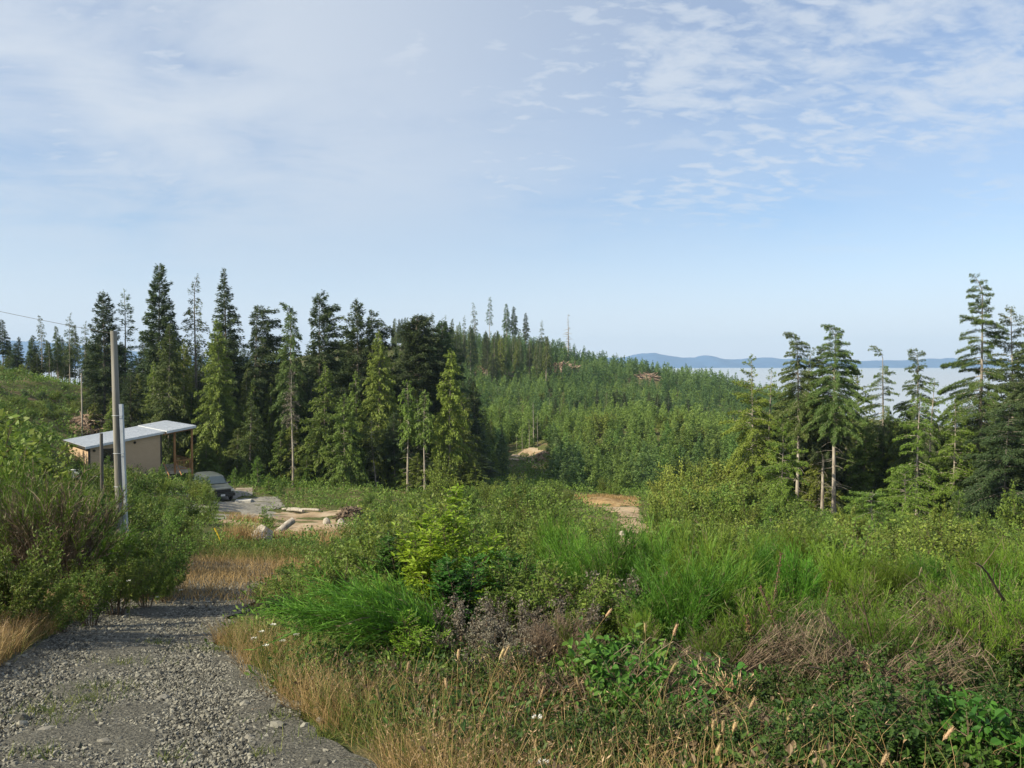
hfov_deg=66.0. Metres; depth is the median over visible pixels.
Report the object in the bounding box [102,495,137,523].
leafy shrub
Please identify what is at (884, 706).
bramble bush
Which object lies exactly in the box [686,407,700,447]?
young conifer
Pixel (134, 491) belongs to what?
young conifer
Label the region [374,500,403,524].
alder bush
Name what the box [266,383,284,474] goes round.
cedar tree
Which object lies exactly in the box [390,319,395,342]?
hemlock tree
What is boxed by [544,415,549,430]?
cedar tree
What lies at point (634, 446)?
young conifer
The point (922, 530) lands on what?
leafy shrub
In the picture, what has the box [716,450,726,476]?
young conifer
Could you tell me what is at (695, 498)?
leafy shrub
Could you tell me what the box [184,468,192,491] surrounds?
young conifer
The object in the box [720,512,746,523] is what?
leafy shrub
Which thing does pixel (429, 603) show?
broom shrub
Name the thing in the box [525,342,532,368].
fir tree
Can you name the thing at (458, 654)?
grass stalk
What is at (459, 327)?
cedar tree
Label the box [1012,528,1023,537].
leafy shrub
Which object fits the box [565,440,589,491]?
young conifer
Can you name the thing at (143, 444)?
cabin
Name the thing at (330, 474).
fir tree
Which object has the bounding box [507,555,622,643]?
leafy bush
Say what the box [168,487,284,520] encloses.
driveway
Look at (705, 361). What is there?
mountains
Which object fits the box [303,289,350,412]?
fir tree
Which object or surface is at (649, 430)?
young conifer
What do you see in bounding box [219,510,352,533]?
dirt yard
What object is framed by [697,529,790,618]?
broom shrub
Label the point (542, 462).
alder tree
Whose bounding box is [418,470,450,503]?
alder bush
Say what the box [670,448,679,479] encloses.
young conifer
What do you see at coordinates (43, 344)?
hemlock tree
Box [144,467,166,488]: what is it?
leafy shrub
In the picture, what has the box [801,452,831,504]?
hemlock tree
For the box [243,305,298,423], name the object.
fir tree
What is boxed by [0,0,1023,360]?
sky
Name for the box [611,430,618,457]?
young conifer
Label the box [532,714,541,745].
white flower
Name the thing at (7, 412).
leafy shrub
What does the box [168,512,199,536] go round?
leafy shrub
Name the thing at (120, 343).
fir tree
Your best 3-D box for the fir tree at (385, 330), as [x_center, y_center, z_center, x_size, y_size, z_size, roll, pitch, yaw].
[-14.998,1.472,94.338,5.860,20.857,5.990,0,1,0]
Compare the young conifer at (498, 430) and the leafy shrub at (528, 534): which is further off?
the young conifer at (498, 430)
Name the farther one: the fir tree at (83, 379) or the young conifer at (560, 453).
the fir tree at (83, 379)
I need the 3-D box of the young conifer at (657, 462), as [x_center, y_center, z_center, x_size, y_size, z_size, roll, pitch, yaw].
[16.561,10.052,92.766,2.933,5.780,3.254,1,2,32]
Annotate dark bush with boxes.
[263,625,287,643]
[264,592,295,620]
[273,605,325,637]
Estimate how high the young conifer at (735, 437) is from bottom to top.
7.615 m
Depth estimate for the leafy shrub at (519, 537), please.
17.07 m
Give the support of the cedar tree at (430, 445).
on the ground at (540, 444)
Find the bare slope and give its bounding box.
[508,447,547,466]
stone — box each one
[37,726,55,729]
[97,738,109,741]
[156,694,170,699]
[244,734,252,738]
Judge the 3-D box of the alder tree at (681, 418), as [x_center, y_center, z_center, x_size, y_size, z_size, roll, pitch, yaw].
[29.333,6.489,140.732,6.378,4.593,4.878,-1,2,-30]
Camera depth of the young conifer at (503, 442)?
109.86 m
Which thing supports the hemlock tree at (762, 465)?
on the ground at (540, 444)
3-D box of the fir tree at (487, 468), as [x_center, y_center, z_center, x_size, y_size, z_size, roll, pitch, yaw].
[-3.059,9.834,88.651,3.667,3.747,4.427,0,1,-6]
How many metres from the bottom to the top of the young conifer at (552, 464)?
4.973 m
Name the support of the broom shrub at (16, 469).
on the ground at (540, 444)
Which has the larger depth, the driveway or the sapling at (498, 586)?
the driveway
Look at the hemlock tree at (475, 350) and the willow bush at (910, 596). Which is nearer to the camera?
the willow bush at (910, 596)
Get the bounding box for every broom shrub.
[0,441,77,581]
[0,453,142,594]
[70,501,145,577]
[237,557,451,662]
[290,566,466,645]
[317,532,366,580]
[350,533,379,557]
[522,505,587,599]
[536,513,619,596]
[559,516,597,554]
[560,508,669,620]
[611,536,759,658]
[623,507,700,626]
[629,492,772,605]
[640,509,755,575]
[676,533,775,648]
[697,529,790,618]
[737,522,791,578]
[753,537,835,622]
[774,502,875,605]
[788,528,895,617]
[852,543,925,619]
[892,542,980,612]
[942,530,1023,618]
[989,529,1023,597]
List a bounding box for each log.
[277,518,294,531]
[286,508,303,511]
[298,508,319,510]
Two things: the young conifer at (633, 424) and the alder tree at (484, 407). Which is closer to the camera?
the young conifer at (633, 424)
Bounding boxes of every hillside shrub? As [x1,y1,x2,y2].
[0,400,13,409]
[3,393,22,406]
[15,363,29,374]
[34,398,49,407]
[37,406,50,417]
[48,408,64,420]
[59,382,70,390]
[68,405,79,414]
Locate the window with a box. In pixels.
[103,448,113,463]
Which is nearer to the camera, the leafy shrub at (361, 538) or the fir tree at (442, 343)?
the leafy shrub at (361, 538)
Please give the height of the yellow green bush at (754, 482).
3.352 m
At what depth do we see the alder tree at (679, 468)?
107.88 m
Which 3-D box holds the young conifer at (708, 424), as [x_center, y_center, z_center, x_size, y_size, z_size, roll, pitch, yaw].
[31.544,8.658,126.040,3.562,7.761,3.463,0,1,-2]
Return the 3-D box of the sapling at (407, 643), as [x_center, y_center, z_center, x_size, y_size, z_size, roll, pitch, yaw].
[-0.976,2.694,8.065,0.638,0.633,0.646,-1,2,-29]
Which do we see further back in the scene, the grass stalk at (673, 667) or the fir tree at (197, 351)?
the fir tree at (197, 351)
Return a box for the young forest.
[429,330,830,450]
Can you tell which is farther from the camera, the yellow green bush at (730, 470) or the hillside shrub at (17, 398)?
the hillside shrub at (17, 398)
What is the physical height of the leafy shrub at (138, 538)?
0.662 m
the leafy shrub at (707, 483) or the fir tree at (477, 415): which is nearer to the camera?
the leafy shrub at (707, 483)
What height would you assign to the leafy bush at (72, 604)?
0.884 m
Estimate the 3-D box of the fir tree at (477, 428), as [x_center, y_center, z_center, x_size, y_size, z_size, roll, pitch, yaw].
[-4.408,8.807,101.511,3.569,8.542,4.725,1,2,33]
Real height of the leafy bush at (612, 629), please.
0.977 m
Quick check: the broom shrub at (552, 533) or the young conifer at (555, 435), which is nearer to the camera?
the broom shrub at (552, 533)
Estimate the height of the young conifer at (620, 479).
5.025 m
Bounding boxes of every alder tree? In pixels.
[482,405,497,416]
[493,396,508,406]
[533,393,545,400]
[539,445,559,471]
[542,422,571,443]
[567,431,579,446]
[569,427,593,442]
[584,408,618,436]
[589,438,616,456]
[648,443,681,462]
[652,415,668,429]
[656,422,675,429]
[659,457,694,469]
[664,407,690,427]
[677,424,707,447]
[678,461,703,481]
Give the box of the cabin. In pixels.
[62,420,195,478]
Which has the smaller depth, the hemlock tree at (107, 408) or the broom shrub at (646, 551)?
the broom shrub at (646, 551)
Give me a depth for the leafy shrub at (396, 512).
45.35 m
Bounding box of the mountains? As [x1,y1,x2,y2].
[0,341,1023,367]
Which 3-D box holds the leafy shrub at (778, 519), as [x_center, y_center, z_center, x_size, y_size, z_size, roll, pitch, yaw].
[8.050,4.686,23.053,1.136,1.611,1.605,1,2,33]
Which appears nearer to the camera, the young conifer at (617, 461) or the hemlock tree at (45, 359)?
the young conifer at (617, 461)
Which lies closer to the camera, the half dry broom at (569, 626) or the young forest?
the half dry broom at (569, 626)
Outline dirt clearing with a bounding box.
[580,496,640,506]
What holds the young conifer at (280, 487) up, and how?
on the ground at (540, 444)
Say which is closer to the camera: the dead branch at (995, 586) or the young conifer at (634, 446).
the dead branch at (995, 586)
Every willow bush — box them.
[487,509,523,556]
[500,541,559,591]
[520,516,568,560]
[573,548,625,607]
[796,569,829,615]
[851,555,878,613]
[895,576,938,613]
[943,563,972,597]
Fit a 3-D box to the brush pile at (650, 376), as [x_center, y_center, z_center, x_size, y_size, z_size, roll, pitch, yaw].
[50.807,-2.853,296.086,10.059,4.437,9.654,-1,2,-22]
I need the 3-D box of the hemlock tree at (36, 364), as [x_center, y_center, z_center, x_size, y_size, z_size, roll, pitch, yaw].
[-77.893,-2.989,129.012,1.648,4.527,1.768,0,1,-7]
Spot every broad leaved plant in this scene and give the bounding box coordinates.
[448,668,504,703]
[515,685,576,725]
[530,616,679,709]
[568,633,700,713]
[569,674,682,743]
[571,712,623,743]
[612,679,686,695]
[621,634,715,686]
[625,652,753,717]
[696,659,774,694]
[773,698,846,741]
[860,713,942,765]
[911,684,968,715]
[913,695,1022,767]
[918,687,1023,767]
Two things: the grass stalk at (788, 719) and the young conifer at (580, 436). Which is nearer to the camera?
the grass stalk at (788, 719)
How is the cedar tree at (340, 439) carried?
on the ground at (540, 444)
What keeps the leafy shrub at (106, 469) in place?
on the ground at (540, 444)
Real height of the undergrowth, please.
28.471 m
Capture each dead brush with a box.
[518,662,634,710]
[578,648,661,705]
[602,635,760,706]
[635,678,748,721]
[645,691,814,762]
[726,612,838,688]
[749,597,868,688]
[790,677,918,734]
[805,641,920,697]
[852,629,1001,708]
[870,567,997,663]
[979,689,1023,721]
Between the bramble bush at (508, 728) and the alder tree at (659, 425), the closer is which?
the bramble bush at (508, 728)
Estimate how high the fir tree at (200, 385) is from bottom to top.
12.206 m
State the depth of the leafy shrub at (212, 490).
57.61 m
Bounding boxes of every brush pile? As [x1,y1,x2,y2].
[65,410,110,436]
[332,503,362,522]
[473,365,513,378]
[532,452,549,461]
[553,361,582,372]
[635,371,661,380]
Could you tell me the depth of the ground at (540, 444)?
72.03 m
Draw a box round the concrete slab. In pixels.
[235,499,251,502]
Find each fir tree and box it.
[0,319,11,365]
[4,340,12,366]
[8,342,26,370]
[15,337,25,363]
[25,335,43,365]
[40,346,50,372]
[53,337,65,378]
[59,350,77,379]
[76,375,111,418]
[79,291,128,415]
[79,375,93,389]
[108,355,131,401]
[118,341,131,372]
[119,375,136,420]
[121,374,147,427]
[134,263,191,407]
[134,342,147,391]
[149,391,173,454]
[191,339,201,375]
[194,377,207,414]
[197,268,252,429]
[198,401,209,440]
[227,391,238,429]
[230,336,245,383]
[241,348,248,387]
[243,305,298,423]
[244,350,258,387]
[292,361,313,412]
[298,380,320,461]
[302,356,317,405]
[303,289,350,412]
[315,425,338,480]
[329,298,383,431]
[365,309,403,404]
[371,457,400,485]
[379,412,417,483]
[393,313,455,428]
[396,319,400,349]
[396,361,416,427]
[398,318,403,342]
[419,462,444,488]
[424,319,472,428]
[457,336,464,362]
[463,399,483,452]
[464,377,486,432]
[465,327,475,370]
[467,381,488,453]
[470,420,490,461]
[474,455,500,480]
[480,330,489,374]
[482,337,491,373]
[488,353,496,382]
[503,334,509,366]
[509,307,519,335]
[522,313,530,340]
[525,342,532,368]
[536,352,545,378]
[537,338,543,360]
[547,348,554,378]
[609,393,616,407]
[613,389,620,410]
[620,393,628,410]
[646,392,651,404]
[653,393,661,412]
[664,394,671,413]
[685,399,691,411]
[747,417,773,465]
[766,399,799,492]
[826,436,850,497]
[841,490,895,528]
[866,423,912,509]
[921,464,951,509]
[946,402,1023,521]
[969,343,1023,517]
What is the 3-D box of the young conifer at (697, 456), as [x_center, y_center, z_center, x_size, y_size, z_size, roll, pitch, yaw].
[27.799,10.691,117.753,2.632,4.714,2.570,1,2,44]
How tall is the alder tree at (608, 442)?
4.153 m
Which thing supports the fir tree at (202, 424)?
on the ground at (540, 444)
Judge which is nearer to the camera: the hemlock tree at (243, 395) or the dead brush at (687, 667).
the dead brush at (687, 667)
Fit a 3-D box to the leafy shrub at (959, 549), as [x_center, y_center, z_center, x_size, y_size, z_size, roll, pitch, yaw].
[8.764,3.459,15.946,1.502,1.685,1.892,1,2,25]
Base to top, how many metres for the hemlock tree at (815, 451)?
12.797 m
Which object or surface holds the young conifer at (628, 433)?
on the ground at (540, 444)
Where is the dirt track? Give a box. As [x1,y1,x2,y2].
[603,506,649,543]
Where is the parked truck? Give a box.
[193,471,234,499]
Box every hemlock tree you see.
[4,351,12,370]
[24,339,32,370]
[30,355,44,375]
[32,352,39,374]
[36,315,48,373]
[42,340,56,375]
[45,343,53,380]
[50,354,57,372]
[51,326,64,377]
[53,335,63,380]
[58,340,67,378]
[61,313,78,383]
[68,325,81,382]
[73,341,83,379]
[78,324,88,377]
[106,384,122,412]
[108,288,140,398]
[179,275,212,423]
[182,389,201,465]
[188,357,203,388]
[197,354,205,385]
[206,393,235,470]
[222,427,251,470]
[230,393,267,482]
[237,365,252,426]
[248,407,272,469]
[268,302,310,467]
[280,370,300,485]
[336,428,368,487]
[359,414,388,486]
[389,346,399,381]
[389,362,404,431]
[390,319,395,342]
[392,331,398,358]
[398,351,402,383]
[430,406,440,454]
[442,462,466,489]
[450,319,454,345]
[459,381,466,401]
[462,315,466,337]
[462,334,467,365]
[469,331,477,366]
[470,303,478,336]
[486,300,493,342]
[487,332,500,377]
[495,346,501,384]
[501,304,510,337]
[507,342,513,372]
[517,333,523,360]
[518,342,524,365]
[527,340,532,372]
[537,355,544,380]
[540,321,545,344]
[542,336,551,380]
[552,396,557,415]
[583,395,589,413]
[592,389,601,413]
[749,410,767,468]
[750,446,772,486]
[770,331,824,513]
[792,346,852,515]
[793,411,816,506]
[799,347,816,506]
[801,324,872,513]
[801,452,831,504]
[830,437,859,512]
[853,346,901,488]
[888,347,946,514]
[922,433,950,505]
[927,273,1021,492]
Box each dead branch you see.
[797,638,847,685]
[857,602,875,649]
[970,536,1005,601]
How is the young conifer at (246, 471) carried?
on the ground at (540, 444)
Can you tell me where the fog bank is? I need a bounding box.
[29,368,1022,427]
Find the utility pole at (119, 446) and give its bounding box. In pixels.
[110,331,128,536]
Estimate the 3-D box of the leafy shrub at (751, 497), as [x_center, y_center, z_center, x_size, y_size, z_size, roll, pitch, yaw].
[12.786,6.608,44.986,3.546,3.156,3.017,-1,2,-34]
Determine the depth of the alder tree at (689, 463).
105.74 m
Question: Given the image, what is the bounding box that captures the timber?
[236,488,252,491]
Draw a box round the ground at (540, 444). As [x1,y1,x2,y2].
[0,346,1015,767]
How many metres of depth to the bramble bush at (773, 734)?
4.70 m
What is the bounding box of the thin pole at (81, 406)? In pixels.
[81,373,82,435]
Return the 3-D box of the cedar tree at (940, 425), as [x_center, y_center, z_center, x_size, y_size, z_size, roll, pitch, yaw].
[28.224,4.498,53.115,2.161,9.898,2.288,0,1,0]
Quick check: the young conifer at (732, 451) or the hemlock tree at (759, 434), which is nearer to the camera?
the hemlock tree at (759, 434)
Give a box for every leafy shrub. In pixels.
[0,394,76,501]
[0,409,52,517]
[0,409,60,474]
[0,431,77,482]
[1,421,43,435]
[3,406,32,434]
[6,417,70,456]
[9,394,27,405]
[11,434,71,478]
[18,407,41,421]
[27,401,42,410]
[50,389,63,400]
[53,488,117,528]
[65,393,78,402]
[77,399,89,410]
[84,487,107,498]
[88,462,112,483]
[95,469,130,494]
[100,503,137,528]
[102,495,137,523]
[105,502,156,534]
[107,490,131,501]
[114,464,145,485]
[127,488,157,507]
[128,470,165,496]
[132,533,144,548]
[134,499,168,529]
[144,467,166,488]
[147,508,185,542]
[149,491,168,514]
[152,475,172,498]
[154,496,187,517]
[168,479,185,495]
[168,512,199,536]
[177,480,194,497]
[181,498,203,521]
[184,525,201,540]
[185,474,213,496]
[186,480,202,498]
[188,480,211,500]
[193,482,211,504]
[196,487,216,504]
[197,491,220,506]
[197,507,218,525]
[204,500,220,515]
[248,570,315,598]
[273,567,321,588]
[278,561,310,577]
[297,534,379,602]
[319,536,370,564]
[325,529,402,584]
[328,503,412,578]
[328,535,353,563]
[338,522,369,542]
[341,523,412,543]
[366,498,426,554]
[370,492,486,569]
[372,510,399,526]
[373,505,397,523]
[379,514,411,527]
[389,505,405,518]
[401,493,447,531]
[404,500,480,544]
[417,498,498,540]
[444,499,509,567]
[454,492,486,516]
[470,513,512,543]
[482,497,545,550]
[494,495,533,518]
[496,524,539,569]
[500,522,544,564]
[516,507,545,522]
[517,526,539,550]
[534,503,583,527]
[552,510,575,532]
[568,515,611,562]
[573,522,601,543]
[577,522,623,557]
[617,535,688,573]
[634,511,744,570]
[635,520,665,548]
[640,506,663,525]
[645,519,705,543]
[650,515,694,546]
[657,505,702,523]
[676,481,738,520]
[683,490,726,525]
[685,487,720,521]
[686,479,723,492]
[704,515,728,540]
[710,473,769,524]
[718,515,756,554]
[720,483,767,525]
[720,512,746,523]
[720,525,797,587]
[725,514,767,546]
[735,524,765,555]
[753,516,797,572]
[754,492,812,527]
[759,519,783,537]
[763,515,803,541]
[767,515,805,541]
[769,497,803,517]
[779,517,834,552]
[793,519,872,554]
[794,526,888,605]
[805,514,892,602]
[813,516,836,533]
[814,527,904,572]
[815,520,856,539]
[834,516,893,567]
[863,523,917,549]
[870,532,931,560]
[876,523,898,542]
[885,534,948,596]
[889,516,954,593]
[900,512,937,536]
[902,518,945,550]
[902,532,938,557]
[906,510,983,589]
[912,517,948,539]
[915,516,986,585]
[930,546,1023,577]
[935,516,986,545]
[938,523,967,547]
[943,522,986,547]
[957,527,1003,558]
[968,520,1017,540]
[971,522,1019,556]
[983,522,1023,564]
[985,521,1023,545]
[1003,537,1023,571]
[1007,529,1023,550]
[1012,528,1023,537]
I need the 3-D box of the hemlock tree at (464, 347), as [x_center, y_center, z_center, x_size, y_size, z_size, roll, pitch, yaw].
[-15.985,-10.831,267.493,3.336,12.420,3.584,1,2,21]
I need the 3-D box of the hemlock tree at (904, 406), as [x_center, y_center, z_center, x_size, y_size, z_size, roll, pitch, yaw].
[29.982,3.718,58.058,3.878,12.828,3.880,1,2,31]
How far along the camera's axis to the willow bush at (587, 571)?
10.97 m
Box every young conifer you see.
[0,402,15,419]
[72,456,92,488]
[84,461,106,494]
[98,456,113,484]
[126,470,139,499]
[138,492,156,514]
[155,464,166,489]
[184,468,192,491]
[229,467,239,484]
[239,463,254,483]
[250,455,267,486]
[257,506,272,525]
[259,472,275,495]
[267,514,276,530]
[276,479,286,496]
[299,467,309,487]
[398,509,410,525]
[481,512,497,532]
[494,428,507,457]
[494,437,509,480]
[496,423,511,458]
[496,432,512,476]
[544,425,555,452]
[546,425,559,459]
[546,438,563,470]
[546,446,561,479]
[547,436,563,471]
[551,441,567,479]
[552,443,562,477]
[556,445,575,479]
[557,442,575,486]
[560,427,566,442]
[562,430,572,455]
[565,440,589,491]
[570,456,584,483]
[575,456,586,479]
[577,429,584,452]
[578,440,593,477]
[579,439,590,475]
[586,445,609,488]
[588,424,596,447]
[591,457,601,478]
[593,453,611,491]
[595,448,609,479]
[600,434,606,446]
[601,430,616,464]
[604,450,618,480]
[605,417,619,439]
[608,436,634,484]
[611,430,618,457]
[611,441,623,478]
[614,424,624,441]
[614,449,631,487]
[623,418,636,450]
[625,431,636,459]
[628,416,639,450]
[628,433,639,457]
[629,444,643,476]
[629,452,640,477]
[630,410,644,440]
[630,439,656,490]
[630,450,643,480]
[635,435,645,453]
[640,417,647,441]
[642,443,657,478]
[643,423,654,448]
[645,422,658,452]
[645,435,659,469]
[646,445,663,486]
[653,449,673,485]
[658,447,675,480]
[659,428,668,453]
[660,444,675,478]
[662,420,675,447]
[667,422,677,446]
[669,430,678,452]
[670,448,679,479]
[673,421,680,444]
[674,427,686,461]
[675,443,684,465]
[677,447,686,471]
[680,420,695,455]
[682,428,692,459]
[682,452,689,470]
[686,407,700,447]
[687,419,696,455]
[689,432,709,472]
[692,441,702,464]
[699,429,716,460]
[700,414,717,453]
[701,428,718,467]
[702,442,717,473]
[708,414,720,444]
[711,432,726,468]
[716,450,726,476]
[718,424,731,459]
[719,428,732,462]
[722,448,734,469]
[723,435,742,467]
[732,423,745,462]
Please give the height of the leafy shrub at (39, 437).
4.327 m
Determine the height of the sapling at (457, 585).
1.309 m
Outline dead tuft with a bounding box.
[684,651,756,711]
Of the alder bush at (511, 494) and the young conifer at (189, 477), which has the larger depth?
the young conifer at (189, 477)
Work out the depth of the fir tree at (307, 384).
102.71 m
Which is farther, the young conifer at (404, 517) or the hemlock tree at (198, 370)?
the hemlock tree at (198, 370)
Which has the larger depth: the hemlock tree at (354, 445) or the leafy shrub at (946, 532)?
the hemlock tree at (354, 445)
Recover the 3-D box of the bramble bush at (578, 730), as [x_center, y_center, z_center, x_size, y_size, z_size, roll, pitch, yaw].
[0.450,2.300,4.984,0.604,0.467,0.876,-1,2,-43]
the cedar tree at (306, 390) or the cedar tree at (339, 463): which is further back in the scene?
the cedar tree at (306, 390)
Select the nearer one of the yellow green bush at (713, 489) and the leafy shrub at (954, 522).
the leafy shrub at (954, 522)
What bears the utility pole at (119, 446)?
on the ground at (540, 444)
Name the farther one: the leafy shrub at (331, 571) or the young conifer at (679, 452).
the young conifer at (679, 452)
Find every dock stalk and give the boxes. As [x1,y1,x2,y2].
[743,614,755,652]
[758,585,785,658]
[768,552,782,636]
[817,580,831,638]
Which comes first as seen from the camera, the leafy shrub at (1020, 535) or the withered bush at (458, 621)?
the withered bush at (458, 621)
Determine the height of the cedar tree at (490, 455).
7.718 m
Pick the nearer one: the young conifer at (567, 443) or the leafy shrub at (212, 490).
the leafy shrub at (212, 490)
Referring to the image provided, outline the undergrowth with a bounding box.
[0,365,1023,767]
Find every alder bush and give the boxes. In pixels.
[360,494,375,507]
[370,499,379,510]
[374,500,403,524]
[395,498,408,508]
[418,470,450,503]
[422,449,462,498]
[457,482,484,503]
[478,483,504,505]
[481,481,509,497]
[494,472,527,492]
[499,481,543,508]
[502,485,533,526]
[510,491,566,530]
[525,481,554,498]
[525,489,558,509]
[547,502,572,530]
[548,479,564,494]
[558,488,573,505]
[596,477,617,493]
[604,483,620,495]
[660,483,690,525]
[674,487,729,533]
[720,490,765,533]
[792,506,827,530]
[832,500,868,539]
[872,501,911,533]
[929,496,954,534]
[972,504,1013,540]
[994,479,1023,537]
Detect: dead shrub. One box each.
[501,622,557,675]
[523,604,592,665]
[555,631,608,664]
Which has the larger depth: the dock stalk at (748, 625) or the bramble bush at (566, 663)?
the dock stalk at (748, 625)
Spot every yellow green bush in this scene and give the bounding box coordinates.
[641,482,687,519]
[643,491,665,525]
[644,475,667,503]
[653,456,697,487]
[657,477,688,496]
[658,479,697,514]
[671,482,698,501]
[679,463,709,482]
[680,463,716,493]
[680,476,715,501]
[694,457,723,486]
[697,471,734,486]
[702,484,738,501]
[708,458,733,481]
[709,473,748,490]
[716,454,754,487]
[730,479,767,494]
[741,474,774,488]
[754,483,776,522]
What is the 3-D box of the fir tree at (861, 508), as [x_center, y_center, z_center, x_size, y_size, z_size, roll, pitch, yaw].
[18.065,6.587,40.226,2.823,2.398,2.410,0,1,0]
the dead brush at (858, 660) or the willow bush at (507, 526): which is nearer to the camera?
the dead brush at (858, 660)
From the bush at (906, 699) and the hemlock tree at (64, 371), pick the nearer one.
the bush at (906, 699)
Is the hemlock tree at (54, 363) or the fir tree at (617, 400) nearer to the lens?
the hemlock tree at (54, 363)
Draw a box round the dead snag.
[563,315,573,357]
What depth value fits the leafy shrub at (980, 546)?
17.77 m
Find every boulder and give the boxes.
[251,524,272,542]
[323,517,330,523]
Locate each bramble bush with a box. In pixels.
[364,644,412,672]
[387,681,459,723]
[435,639,564,707]
[435,654,490,688]
[465,716,586,764]
[524,687,573,712]
[531,696,654,767]
[539,649,596,689]
[575,693,720,767]
[604,632,637,650]
[634,614,746,667]
[648,703,758,766]
[673,658,784,714]
[682,649,765,687]
[695,622,819,685]
[697,699,796,767]
[724,694,795,719]
[738,664,835,712]
[759,647,868,698]
[760,697,868,767]
[766,637,823,681]
[792,710,920,767]
[806,672,989,767]
[806,679,904,726]
[809,631,945,727]
[838,637,909,672]
[858,635,966,689]
[869,614,1021,682]
[872,693,1023,767]
[900,683,982,728]
[920,662,1023,712]
[922,642,1023,691]
[969,676,1023,742]
[977,633,1023,696]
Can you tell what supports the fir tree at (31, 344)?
on the ground at (540, 444)
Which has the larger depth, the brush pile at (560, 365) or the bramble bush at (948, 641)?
the brush pile at (560, 365)
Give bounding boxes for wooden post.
[100,433,103,496]
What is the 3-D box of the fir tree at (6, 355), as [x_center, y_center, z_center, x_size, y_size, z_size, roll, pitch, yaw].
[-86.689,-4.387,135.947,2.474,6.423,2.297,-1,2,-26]
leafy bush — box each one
[0,518,65,627]
[0,559,61,625]
[2,564,74,634]
[43,573,84,633]
[53,559,121,626]
[59,542,168,615]
[93,516,120,565]
[109,523,175,597]
[116,550,175,607]
[126,528,201,593]
[144,524,206,562]
[146,562,185,601]
[155,544,189,586]
[251,589,268,603]
[290,587,317,606]
[349,570,392,587]
[476,551,580,635]
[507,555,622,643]
[564,573,660,643]
[620,586,706,652]
[688,596,762,641]
[755,595,816,638]
[820,588,898,636]
[883,585,941,634]
[928,580,998,632]
[965,578,1023,615]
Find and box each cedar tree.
[86,402,103,431]
[99,416,112,432]
[104,400,120,430]
[122,361,134,385]
[128,374,144,418]
[139,361,163,423]
[140,323,195,467]
[165,342,202,467]
[183,339,194,387]
[185,319,243,477]
[193,442,219,471]
[201,358,209,394]
[230,404,252,468]
[241,378,272,474]
[259,383,282,474]
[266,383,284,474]
[267,430,295,476]
[269,408,288,477]
[273,420,305,484]
[282,411,305,481]
[288,456,323,487]
[294,362,354,486]
[301,371,317,431]
[307,417,326,482]
[319,393,368,487]
[332,410,357,482]
[344,369,366,450]
[356,331,405,487]
[363,463,378,483]
[383,375,405,477]
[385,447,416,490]
[390,416,410,482]
[397,379,418,489]
[400,452,430,492]
[405,390,432,477]
[411,390,437,489]
[415,424,436,474]
[425,419,459,485]
[428,348,470,469]
[447,393,483,485]
[453,326,461,364]
[456,322,462,345]
[460,460,491,493]
[464,325,476,364]
[481,410,493,444]
[482,427,500,478]
[487,419,496,442]
[496,403,503,427]
[497,337,507,382]
[503,336,510,373]
[512,341,520,371]
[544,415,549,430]
[718,354,789,485]
[748,367,791,485]
[753,418,814,522]
[777,432,805,496]
[794,448,846,516]
[836,369,878,487]
[837,419,894,513]
[872,466,936,524]
[879,419,912,512]
[886,393,949,517]
[893,409,927,505]
[911,399,989,519]
[919,377,945,519]
[985,305,1023,497]
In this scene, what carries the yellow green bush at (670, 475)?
on the ground at (540, 444)
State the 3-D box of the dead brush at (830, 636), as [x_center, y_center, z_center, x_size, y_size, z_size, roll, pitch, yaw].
[2.607,2.299,6.583,1.133,1.080,0.917,0,1,0]
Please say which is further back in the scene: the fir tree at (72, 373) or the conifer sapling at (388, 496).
the fir tree at (72, 373)
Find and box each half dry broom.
[541,603,616,659]
[615,602,679,649]
[683,609,752,670]
[709,567,806,660]
[752,577,865,684]
[814,555,902,650]
[837,584,963,669]
[889,561,980,653]
[926,574,1023,672]
[948,548,1023,660]
[967,558,1023,670]
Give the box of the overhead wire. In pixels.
[0,311,107,332]
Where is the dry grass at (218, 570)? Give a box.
[0,492,1018,767]
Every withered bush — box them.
[424,589,519,663]
[452,612,546,676]
[470,588,564,653]
[512,595,610,665]
[546,566,648,639]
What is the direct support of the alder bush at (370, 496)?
on the ground at (540, 444)
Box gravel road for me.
[0,554,379,767]
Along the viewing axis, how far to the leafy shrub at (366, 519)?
18.81 m
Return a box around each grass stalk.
[375,688,388,741]
[401,660,410,718]
[444,677,451,721]
[456,648,460,710]
[482,648,505,709]
[483,644,509,707]
[532,685,544,725]
[575,677,587,717]
[584,608,611,648]
[643,621,646,668]
[651,663,675,713]
[658,623,677,684]
[710,718,715,767]
[712,742,722,767]
[721,720,724,767]
[724,721,738,764]
[740,695,756,729]
[781,713,791,753]
[880,752,889,766]
[923,726,954,767]
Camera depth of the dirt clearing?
70.33 m
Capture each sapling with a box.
[360,508,374,528]
[370,532,418,595]
[384,493,395,503]
[388,608,450,669]
[389,522,461,612]
[408,483,505,613]
[427,552,488,635]
[446,533,511,616]
[484,546,545,619]
[761,501,777,531]
[948,490,969,525]
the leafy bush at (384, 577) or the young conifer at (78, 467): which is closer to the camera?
the leafy bush at (384, 577)
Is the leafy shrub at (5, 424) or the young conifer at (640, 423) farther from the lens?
the young conifer at (640, 423)
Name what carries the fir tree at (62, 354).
on the ground at (540, 444)
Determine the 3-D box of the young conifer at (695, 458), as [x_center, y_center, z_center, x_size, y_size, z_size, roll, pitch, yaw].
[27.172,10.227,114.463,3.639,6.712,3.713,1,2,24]
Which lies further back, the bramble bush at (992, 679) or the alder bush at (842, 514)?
the alder bush at (842, 514)

